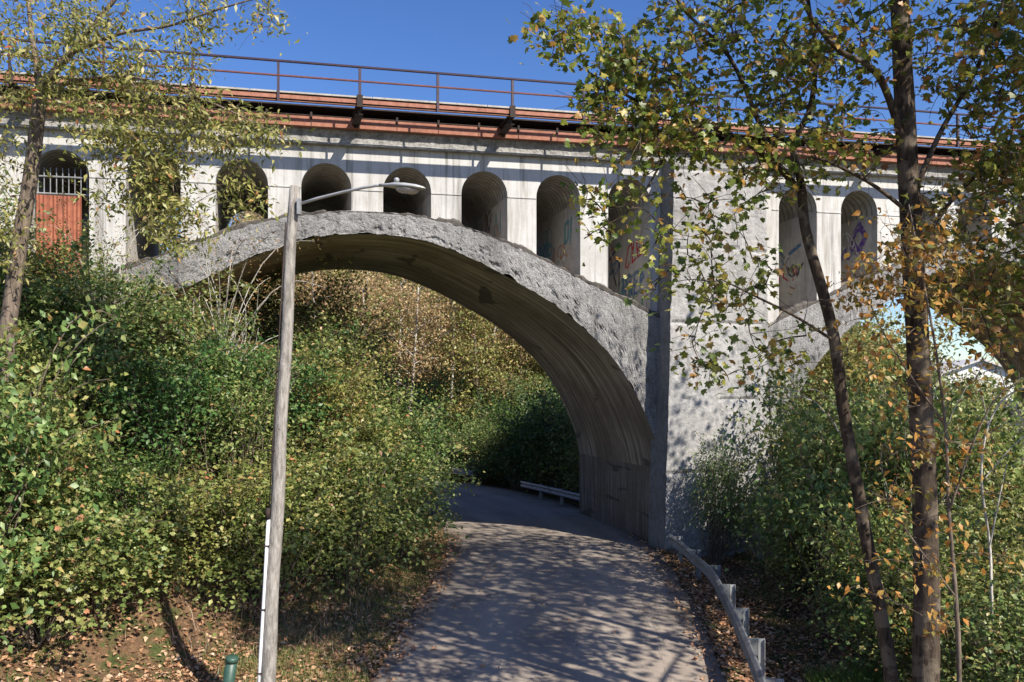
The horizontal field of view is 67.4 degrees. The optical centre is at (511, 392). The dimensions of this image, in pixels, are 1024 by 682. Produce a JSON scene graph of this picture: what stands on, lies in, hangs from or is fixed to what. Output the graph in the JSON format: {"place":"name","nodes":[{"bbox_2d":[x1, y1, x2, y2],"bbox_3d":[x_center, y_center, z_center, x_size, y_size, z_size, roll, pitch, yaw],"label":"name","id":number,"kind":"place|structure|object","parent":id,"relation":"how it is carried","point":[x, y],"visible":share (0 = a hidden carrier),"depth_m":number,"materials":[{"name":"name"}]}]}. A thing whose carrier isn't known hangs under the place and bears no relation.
{"place":"outdoors","nodes":[
{"label":"outdoors","id":0,"kind":"place"},
{"bbox_2d":[0,290,1003,681],"bbox_3d":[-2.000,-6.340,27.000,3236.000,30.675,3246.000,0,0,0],"label":"ground","id":1,"kind":"structure","parent":0,"point":[100,660],"depth_m":15.34,"materials":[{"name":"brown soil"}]},
{"bbox_2d":[5,317,51,415],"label":"shrub","id":2,"kind":"object","parent":1,"relation":"on","point":[17,364],"visible":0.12,"depth_m":15.76,"materials":[{"name":"green plant"}]},
{"bbox_2d":[0,203,60,345],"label":"shrub","id":3,"kind":"object","parent":1,"relation":"on","point":[1,243],"visible":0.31,"depth_m":17.56,"materials":[{"name":"green plant"}]},
{"bbox_2d":[0,214,68,322],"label":"shrub","id":4,"kind":"object","parent":1,"relation":"on","point":[32,236],"visible":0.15,"depth_m":18.12,"materials":[{"name":"green plant"}]},
{"bbox_2d":[0,418,113,583],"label":"shrub","id":5,"kind":"object","parent":1,"relation":"on","point":[58,500],"visible":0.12,"depth_m":14.12,"materials":[{"name":"green plant"}]},
{"bbox_2d":[0,268,115,374],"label":"shrub","id":6,"kind":"object","parent":1,"relation":"on","point":[34,314],"visible":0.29,"depth_m":17.40,"materials":[{"name":"green plant"}]},
{"bbox_2d":[0,293,128,538],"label":"shrub","id":7,"kind":"object","parent":1,"relation":"on","point":[36,410],"visible":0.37,"depth_m":14.50,"materials":[{"name":"green plant"}]},
{"bbox_2d":[0,292,138,652],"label":"shrub","id":8,"kind":"object","parent":1,"relation":"on","point":[16,433],"visible":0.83,"depth_m":12.98,"materials":[{"name":"green plant"}]},
{"bbox_2d":[0,219,140,339],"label":"shrub","id":9,"kind":"object","parent":1,"relation":"on","point":[57,246],"visible":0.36,"depth_m":18.59,"materials":[{"name":"green plant"}]},
{"bbox_2d":[0,378,146,610],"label":"shrub","id":10,"kind":"object","parent":1,"relation":"on","point":[56,455],"visible":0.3,"depth_m":13.71,"materials":[{"name":"green plant"}]},
{"bbox_2d":[1,395,152,534],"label":"shrub","id":11,"kind":"object","parent":1,"relation":"on","point":[100,443],"visible":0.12,"depth_m":15.28,"materials":[{"name":"green plant"}]},
{"bbox_2d":[0,298,160,458],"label":"shrub","id":12,"kind":"object","parent":1,"relation":"on","point":[100,372],"visible":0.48,"depth_m":16.53,"materials":[{"name":"green plant"}]},
{"bbox_2d":[2,188,181,351],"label":"shrub","id":13,"kind":"object","parent":1,"relation":"on","point":[106,259],"visible":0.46,"depth_m":19.38,"materials":[{"name":"green plant"}]},
{"bbox_2d":[0,495,190,655],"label":"shrub","id":14,"kind":"object","parent":1,"relation":"on","point":[77,577],"visible":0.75,"depth_m":13.06,"materials":[{"name":"green plant"}]},
{"bbox_2d":[3,482,202,618],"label":"shrub","id":15,"kind":"object","parent":1,"relation":"on","point":[135,549],"visible":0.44,"depth_m":14.30,"materials":[{"name":"green plant"}]},
{"bbox_2d":[0,228,211,394],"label":"shrub","id":16,"kind":"object","parent":1,"relation":"on","point":[66,289],"visible":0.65,"depth_m":17.75,"materials":[{"name":"green plant"}]},
{"bbox_2d":[39,429,224,561],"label":"shrub","id":17,"kind":"object","parent":1,"relation":"on","point":[157,464],"visible":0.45,"depth_m":15.53,"materials":[{"name":"green plant"}]},
{"bbox_2d":[34,330,271,490],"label":"shrub","id":18,"kind":"object","parent":1,"relation":"on","point":[164,423],"visible":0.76,"depth_m":16.97,"materials":[{"name":"green plant"}]},
{"bbox_2d":[0,0,314,440],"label":"drooping tree","id":19,"kind":"object","parent":1,"relation":"on","point":[19,238],"visible":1,"depth_m":14.18,"materials":[{"name":"green plant"}]},
{"bbox_2d":[77,269,257,409],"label":"shrub","id":20,"kind":"object","parent":1,"relation":"on","point":[182,347],"visible":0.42,"depth_m":18.66,"materials":[{"name":"green plant"}]},
{"bbox_2d":[88,268,263,367],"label":"shrub","id":21,"kind":"object","parent":1,"relation":"on","point":[213,297],"visible":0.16,"depth_m":20.08,"materials":[{"name":"green plant"}]},
{"bbox_2d":[114,443,293,610],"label":"shrub","id":22,"kind":"object","parent":1,"relation":"on","point":[194,543],"visible":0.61,"depth_m":15.52,"materials":[{"name":"green plant"}]},
{"bbox_2d":[20,350,393,660],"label":"dry weeds","id":23,"kind":"object","parent":1,"relation":"on","point":[316,641],"visible":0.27,"depth_m":15.69,"materials":[{"name":"brown plant"}]},
{"bbox_2d":[137,299,305,462],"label":"shrub","id":24,"kind":"object","parent":1,"relation":"on","point":[227,357],"visible":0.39,"depth_m":18.49,"materials":[{"name":"green plant"}]},
{"bbox_2d":[117,217,329,404],"bbox_3d":[-7.677,-1.952,20.288,6.019,5.123,5.084,0,0,30],"label":"shrub","id":25,"kind":"object","parent":1,"relation":"on","point":[224,304],"visible":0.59,"depth_m":20.18,"materials":[{"name":"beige plant"}]},
{"bbox_2d":[132,341,315,530],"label":"shrub","id":26,"kind":"object","parent":1,"relation":"on","point":[250,435],"visible":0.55,"depth_m":17.78,"materials":[{"name":"green plant"}]},
{"bbox_2d":[223,654,238,681],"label":"marker post","id":27,"kind":"object","parent":1,"relation":"on","point":[230,668],"visible":1,"depth_m":11.44,"materials":[{"name":"green plastic"}]},
{"bbox_2d":[195,222,313,343],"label":"shrub","id":28,"kind":"object","parent":1,"relation":"on","point":[264,309],"visible":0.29,"depth_m":26.73,"materials":[{"name":"green plant"}]},
{"bbox_2d":[152,434,378,636],"bbox_3d":[-5.350,2.974,16.823,4.642,4.029,4.905,-6,7,-35],"label":"shrub","id":29,"kind":"object","parent":1,"relation":"on","point":[256,572],"visible":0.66,"depth_m":16.07,"materials":[{"name":"green plant"}]},
{"bbox_2d":[167,321,363,451],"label":"shrub","id":30,"kind":"object","parent":1,"relation":"on","point":[297,386],"visible":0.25,"depth_m":19.79,"materials":[{"name":"green plant"}]},
{"bbox_2d":[230,274,339,355],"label":"shrub","id":31,"kind":"object","parent":1,"relation":"on","point":[275,315],"visible":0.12,"depth_m":27.97,"materials":[{"name":"green plant"}]},
{"bbox_2d":[215,437,379,586],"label":"shrub","id":32,"kind":"object","parent":1,"relation":"on","point":[322,485],"visible":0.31,"depth_m":17.69,"materials":[{"name":"green plant"}]},
{"bbox_2d":[205,411,407,520],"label":"shrub","id":33,"kind":"object","parent":1,"relation":"on","point":[301,417],"visible":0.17,"depth_m":19.25,"materials":[{"name":"green plant"}]},
{"bbox_2d":[276,270,378,361],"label":"hillside tree","id":34,"kind":"object","parent":1,"relation":"on","point":[313,285],"visible":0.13,"depth_m":47.47,"materials":[{"name":"brown plant"}]},
{"bbox_2d":[252,252,408,411],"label":"shrub","id":35,"kind":"object","parent":1,"relation":"on","point":[329,314],"visible":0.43,"depth_m":26.24,"materials":[{"name":"green plant"}]},
{"bbox_2d":[246,337,419,490],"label":"shrub","id":36,"kind":"object","parent":1,"relation":"on","point":[346,397],"visible":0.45,"depth_m":21.13,"materials":[{"name":"green plant"}]},
{"bbox_2d":[256,177,425,681],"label":"street lamp","id":37,"kind":"object","parent":1,"relation":"on","point":[267,657],"visible":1,"depth_m":11.81,"materials":[{"name":"grey wood"}]},
{"bbox_2d":[236,523,445,681],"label":"verge grass","id":38,"kind":"structure","parent":1,"relation":"on","point":[341,627],"depth_m":16.32,"materials":[{"name":"plant"}]},
{"bbox_2d":[268,284,419,447],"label":"shrub","id":39,"kind":"object","parent":1,"relation":"on","point":[349,353],"visible":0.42,"depth_m":24.03,"materials":[{"name":"green plant"}]},
{"bbox_2d":[251,422,443,602],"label":"shrub","id":40,"kind":"object","parent":1,"relation":"on","point":[342,576],"visible":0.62,"depth_m":18.57,"materials":[{"name":"green plant"}]},
{"bbox_2d":[310,270,396,356],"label":"hillside tree","id":41,"kind":"object","parent":1,"relation":"on","point":[340,271],"visible":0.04,"depth_m":56.23,"materials":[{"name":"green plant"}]},
{"bbox_2d":[294,378,428,488],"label":"shrub","id":42,"kind":"object","parent":1,"relation":"on","point":[384,430],"visible":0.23,"depth_m":22.70,"materials":[{"name":"green plant"}]},
{"bbox_2d":[294,315,428,419],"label":"shrub","id":43,"kind":"object","parent":1,"relation":"on","point":[392,372],"visible":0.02,"depth_m":28.32,"materials":[{"name":"green plant"}]},
{"bbox_2d":[325,270,402,373],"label":"hillside tree","id":44,"kind":"object","parent":1,"relation":"on","point":[367,280],"visible":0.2,"depth_m":52.28,"materials":[{"name":"brown plant"}]},
{"bbox_2d":[328,271,410,373],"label":"hillside tree","id":45,"kind":"object","parent":1,"relation":"on","point":[370,303],"visible":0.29,"depth_m":48.78,"materials":[{"name":"brown plant"}]},
{"bbox_2d":[291,437,459,581],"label":"shrub","id":46,"kind":"object","parent":1,"relation":"on","point":[408,519],"visible":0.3,"depth_m":20.26,"materials":[{"name":"green plant"}]},
{"bbox_2d":[315,381,469,514],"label":"shrub","id":47,"kind":"object","parent":1,"relation":"on","point":[414,424],"visible":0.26,"depth_m":23.55,"materials":[{"name":"green plant"}]},
{"bbox_2d":[358,287,435,394],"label":"hillside tree","id":48,"kind":"object","parent":1,"relation":"on","point":[410,362],"visible":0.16,"depth_m":53.71,"materials":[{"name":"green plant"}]},
{"bbox_2d":[310,433,484,565],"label":"shrub","id":49,"kind":"object","parent":1,"relation":"on","point":[439,517],"visible":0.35,"depth_m":22.57,"materials":[{"name":"green plant"}]},
{"bbox_2d":[363,277,440,397],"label":"hillside tree","id":50,"kind":"object","parent":1,"relation":"on","point":[400,297],"visible":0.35,"depth_m":51.67,"materials":[{"name":"brown plant"}]},
{"bbox_2d":[330,360,475,502],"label":"shrub","id":51,"kind":"object","parent":1,"relation":"on","point":[413,401],"visible":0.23,"depth_m":26.93,"materials":[{"name":"green plant"}]},
{"bbox_2d":[350,397,465,514],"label":"shrub","id":52,"kind":"object","parent":1,"relation":"on","point":[427,443],"visible":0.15,"depth_m":24.96,"materials":[{"name":"green plant"}]},
{"bbox_2d":[370,281,461,410],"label":"hillside tree","id":53,"kind":"object","parent":1,"relation":"on","point":[425,307],"visible":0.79,"depth_m":47.88,"materials":[{"name":"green plant"}]},
{"bbox_2d":[371,273,461,379],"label":"hillside tree","id":54,"kind":"object","parent":1,"relation":"on","point":[415,312],"visible":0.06,"depth_m":59.15,"materials":[{"name":"brown plant"}]},
{"bbox_2d":[414,284,495,440],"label":"hillside tree","id":55,"kind":"object","parent":1,"relation":"on","point":[453,341],"visible":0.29,"depth_m":50.57,"materials":[{"name":"brown plant"}]},
{"bbox_2d":[404,293,516,405],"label":"hillside tree","id":56,"kind":"object","parent":1,"relation":"on","point":[458,360],"visible":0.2,"depth_m":53.15,"materials":[{"name":"brown plant"}]},
{"bbox_2d":[430,412,510,486],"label":"shrub","id":57,"kind":"object","parent":1,"relation":"on","point":[470,459],"visible":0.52,"depth_m":43.18,"materials":[{"name":"green plant"}]},
{"bbox_2d":[406,293,552,432],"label":"hillside tree","id":58,"kind":"object","parent":1,"relation":"on","point":[472,360],"visible":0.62,"depth_m":49.07,"materials":[{"name":"green plant"}]},
{"bbox_2d":[466,428,530,484],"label":"shrub","id":59,"kind":"object","parent":1,"relation":"on","point":[501,475],"visible":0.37,"depth_m":42.63,"materials":[{"name":"green plant"}]},
{"bbox_2d":[0,336,999,681],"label":"fallen leaves","id":60,"kind":"object","parent":1,"relation":"on","point":[366,654],"visible":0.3,"depth_m":15.74,"materials":[{"name":"brown plant"}]},
{"bbox_2d":[467,387,535,463],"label":"shrub","id":61,"kind":"object","parent":1,"relation":"on","point":[499,407],"visible":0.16,"depth_m":46.69,"materials":[{"name":"green plant"}]},
{"bbox_2d":[468,324,545,407],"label":"hillside tree","id":62,"kind":"object","parent":1,"relation":"on","point":[518,349],"visible":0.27,"depth_m":50.41,"materials":[{"name":"green plant"}]},
{"bbox_2d":[0,38,1023,557],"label":"railway viaduct","id":63,"kind":"object","parent":1,"relation":"on","point":[484,224],"visible":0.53,"depth_m":24.58,"materials":[{"name":"concrete"}]},
{"bbox_2d":[467,399,565,491],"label":"shrub","id":64,"kind":"object","parent":1,"relation":"on","point":[504,454],"visible":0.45,"depth_m":40.72,"materials":[{"name":"green plant"}]},
{"bbox_2d":[483,364,554,423],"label":"shrub","id":65,"kind":"object","parent":1,"relation":"on","point":[535,378],"visible":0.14,"depth_m":47.84,"materials":[{"name":"green plant"}]},
{"bbox_2d":[490,378,574,491],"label":"shrub","id":66,"kind":"object","parent":1,"relation":"on","point":[530,400],"visible":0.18,"depth_m":40.25,"materials":[{"name":"green plant"}]},
{"bbox_2d":[488,381,577,496],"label":"shrub","id":67,"kind":"object","parent":1,"relation":"on","point":[532,438],"visible":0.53,"depth_m":38.23,"materials":[{"name":"green plant"}]},
{"bbox_2d":[512,385,579,502],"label":"shrub","id":68,"kind":"object","parent":1,"relation":"on","point":[564,420],"visible":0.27,"depth_m":37.08,"materials":[{"name":"green plant"}]},
{"bbox_2d":[520,481,579,504],"bbox_3d":[1.812,4.799,34.556,0.409,1.073,5.590,0,0,-27],"label":"guardrail","id":69,"kind":"object","parent":1,"relation":"on","point":[560,492],"visible":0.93,"depth_m":34.34,"materials":[{"name":"metal"}]},
{"bbox_2d":[538,405,579,492],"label":"shrub","id":70,"kind":"object","parent":1,"relation":"on","point":[570,462],"visible":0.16,"depth_m":34.54,"materials":[{"name":"green plant"}]},
{"bbox_2d":[676,419,766,564],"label":"shrub","id":71,"kind":"object","parent":1,"relation":"on","point":[718,531],"visible":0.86,"depth_m":23.08,"materials":[{"name":"green plant"}]},
{"bbox_2d":[667,534,783,681],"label":"guardrail","id":72,"kind":"object","parent":1,"relation":"on","point":[752,648],"visible":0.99,"depth_m":15.31,"materials":[{"name":"metal"}]},
{"bbox_2d":[506,0,946,681],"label":"slim tree","id":73,"kind":"object","parent":1,"relation":"on","point":[616,74],"visible":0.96,"depth_m":9.43,"materials":[{"name":"green plant"}]},
{"bbox_2d":[704,477,779,560],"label":"shrub","id":74,"kind":"object","parent":1,"relation":"on","point":[757,550],"visible":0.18,"depth_m":23.55,"materials":[{"name":"green plant"}]},
{"bbox_2d":[743,488,823,576],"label":"shrub","id":75,"kind":"object","parent":1,"relation":"on","point":[773,535],"visible":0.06,"depth_m":20.81,"materials":[{"name":"green plant"}]},
{"bbox_2d":[735,477,875,598],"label":"shrub","id":76,"kind":"object","parent":1,"relation":"on","point":[784,558],"visible":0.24,"depth_m":19.25,"materials":[{"name":"green plant"}]},
{"bbox_2d":[717,347,908,576],"bbox_3d":[8.866,1.991,21.661,5.569,6.968,5.884,-2,1,-9],"label":"shrub","id":77,"kind":"object","parent":1,"relation":"on","point":[785,409],"visible":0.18,"depth_m":21.12,"materials":[{"name":"green plant"}]},
{"bbox_2d":[777,304,904,483],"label":"hillside tree","id":78,"kind":"object","parent":1,"relation":"on","point":[847,356],"visible":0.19,"depth_m":43.66,"materials":[{"name":"green plant"}]},
{"bbox_2d":[707,363,988,618],"bbox_3d":[7.717,2.385,17.633,5.783,6.462,5.934,7,-4,-25],"label":"shrub","id":79,"kind":"object","parent":1,"relation":"on","point":[807,496],"visible":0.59,"depth_m":17.20,"materials":[{"name":"green plant"}]},
{"bbox_2d":[796,646,911,681],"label":"bush","id":80,"kind":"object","parent":1,"relation":"on","point":[866,672],"depth_m":13.39,"materials":[{"name":"plant"}]},
{"bbox_2d":[746,374,965,555],"bbox_3d":[9.865,2.565,21.877,5.756,6.254,5.905,-2,4,32],"label":"shrub","id":81,"kind":"object","parent":1,"relation":"on","point":[793,464],"visible":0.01,"depth_m":21.76,"materials":[{"name":"green plant"}]},
{"bbox_2d":[781,505,945,647],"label":"shrub","id":82,"kind":"object","parent":1,"relation":"on","point":[839,546],"visible":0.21,"depth_m":15.47,"materials":[{"name":"green plant"}]},
{"bbox_2d":[759,368,1000,597],"bbox_3d":[8.962,2.439,19.120,5.384,6.200,5.524,0,5,17],"label":"shrub","id":83,"kind":"object","parent":1,"relation":"on","point":[993,380],"visible":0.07,"depth_m":18.45,"materials":[{"name":"green plant"}]},
{"bbox_2d":[757,357,1009,606],"bbox_3d":[8.634,2.384,17.431,5.555,6.433,4.676,0,0,-22],"label":"shrub","id":84,"kind":"object","parent":1,"relation":"on","point":[836,427],"visible":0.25,"depth_m":16.95,"materials":[{"name":"green plant"}]},
{"bbox_2d":[783,492,1014,679],"bbox_3d":[7.045,3.513,13.780,3.887,3.840,4.107,3,-7,-3],"label":"shrub","id":85,"kind":"object","parent":1,"relation":"on","point":[865,622],"visible":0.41,"depth_m":13.46,"materials":[{"name":"green plant"}]},
{"bbox_2d":[847,328,964,424],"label":"hillside tree","id":86,"kind":"object","parent":1,"relation":"on","point":[904,375],"visible":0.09,"depth_m":42.56,"materials":[{"name":"green plant"}]},
{"bbox_2d":[792,0,1023,681],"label":"tall tree","id":87,"kind":"object","parent":1,"relation":"on","point":[910,176],"visible":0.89,"depth_m":9.50,"materials":[{"name":"green plant"}]},
{"bbox_2d":[826,482,997,620],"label":"shrub","id":88,"kind":"object","parent":1,"relation":"on","point":[976,502],"visible":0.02,"depth_m":16.26,"materials":[{"name":"green plant"}]},
{"bbox_2d":[840,313,991,458],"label":"hillside tree","id":89,"kind":"object","parent":1,"relation":"on","point":[931,349],"visible":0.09,"depth_m":45.10,"materials":[{"name":"green plant"}]},
{"bbox_2d":[813,181,1023,681],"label":"orange sapling","id":90,"kind":"object","parent":1,"relation":"on","point":[930,249],"visible":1,"depth_m":8.59,"materials":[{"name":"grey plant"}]},
{"bbox_2d":[817,334,1023,565],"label":"shrub","id":91,"kind":"object","parent":1,"relation":"on","point":[1016,397],"visible":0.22,"depth_m":16.94,"materials":[{"name":"green plant"}]},
{"bbox_2d":[834,539,1023,681],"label":"shrub","id":92,"kind":"object","parent":1,"relation":"on","point":[903,573],"visible":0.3,"depth_m":12.26,"materials":[{"name":"green plant"}]},
{"bbox_2d":[834,475,1023,644],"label":"shrub","id":93,"kind":"object","parent":1,"relation":"on","point":[1016,529],"visible":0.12,"depth_m":14.48,"materials":[{"name":"green plant"}]},
{"bbox_2d":[888,533,1023,681],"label":"shrub","id":94,"kind":"object","parent":1,"relation":"on","point":[1010,673],"visible":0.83,"depth_m":10.61,"materials":[{"name":"green plant"}]},
{"bbox_2d":[910,0,1023,109],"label":"roadside tree","id":95,"kind":"object","parent":1,"relation":"on","point":[1014,3],"visible":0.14,"depth_m":14.82,"materials":[{"name":"green plant"}]},
{"bbox_2d":[911,0,1023,54],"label":"roadside tree","id":96,"kind":"object","parent":1,"relation":"on","point":[1006,2],"visible":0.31,"depth_m":14.42,"materials":[{"name":"green plant"}]},
{"bbox_2d":[932,358,1013,399],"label":"white house","id":97,"kind":"structure","parent":1,"relation":"on","point":[966,367],"depth_m":91.99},
{"bbox_2d":[938,394,1023,563],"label":"shrub","id":98,"kind":"object","parent":1,"relation":"on","point":[1019,481],"visible":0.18,"depth_m":16.59,"materials":[{"name":"green plant"}]},
{"bbox_2d":[944,0,1023,102],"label":"roadside tree","id":99,"kind":"object","parent":1,"relation":"on","point":[1018,26],"visible":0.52,"depth_m":9.95,"materials":[{"name":"green plant"}]},
{"bbox_2d":[945,370,1023,461],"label":"hillside tree","id":100,"kind":"object","parent":1,"relation":"on","point":[990,396],"visible":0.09,"depth_m":61.23,"materials":[{"name":"green plant"}]},
{"bbox_2d":[957,472,1023,677],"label":"shrub","id":101,"kind":"object","parent":1,"relation":"on","point":[1010,567],"visible":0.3,"depth_m":12.81,"materials":[{"name":"green plant"}]},
{"bbox_2d":[965,564,1023,681],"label":"shrub","id":102,"kind":"object","parent":1,"relation":"on","point":[1003,576],"visible":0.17,"depth_m":12.04,"materials":[{"name":"green plant"}]},
{"bbox_2d":[973,345,1023,667],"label":"bare sapling","id":103,"kind":"object","parent":1,"relation":"on","point":[988,532],"visible":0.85,"depth_m":11.15,"materials":[{"name":"grey plant"}]},
{"bbox_2d":[0,0,1023,363],"label":"sky","id":104,"kind":"structure","parent":0,"point":[448,36],"materials":[{"name":"blue"}]},
{"bbox_2d":[373,480,728,681],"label":"road","id":105,"kind":"structure","parent":0,"point":[641,645],"depth_m":17.72,"materials":[{"name":"grey asphalt"}]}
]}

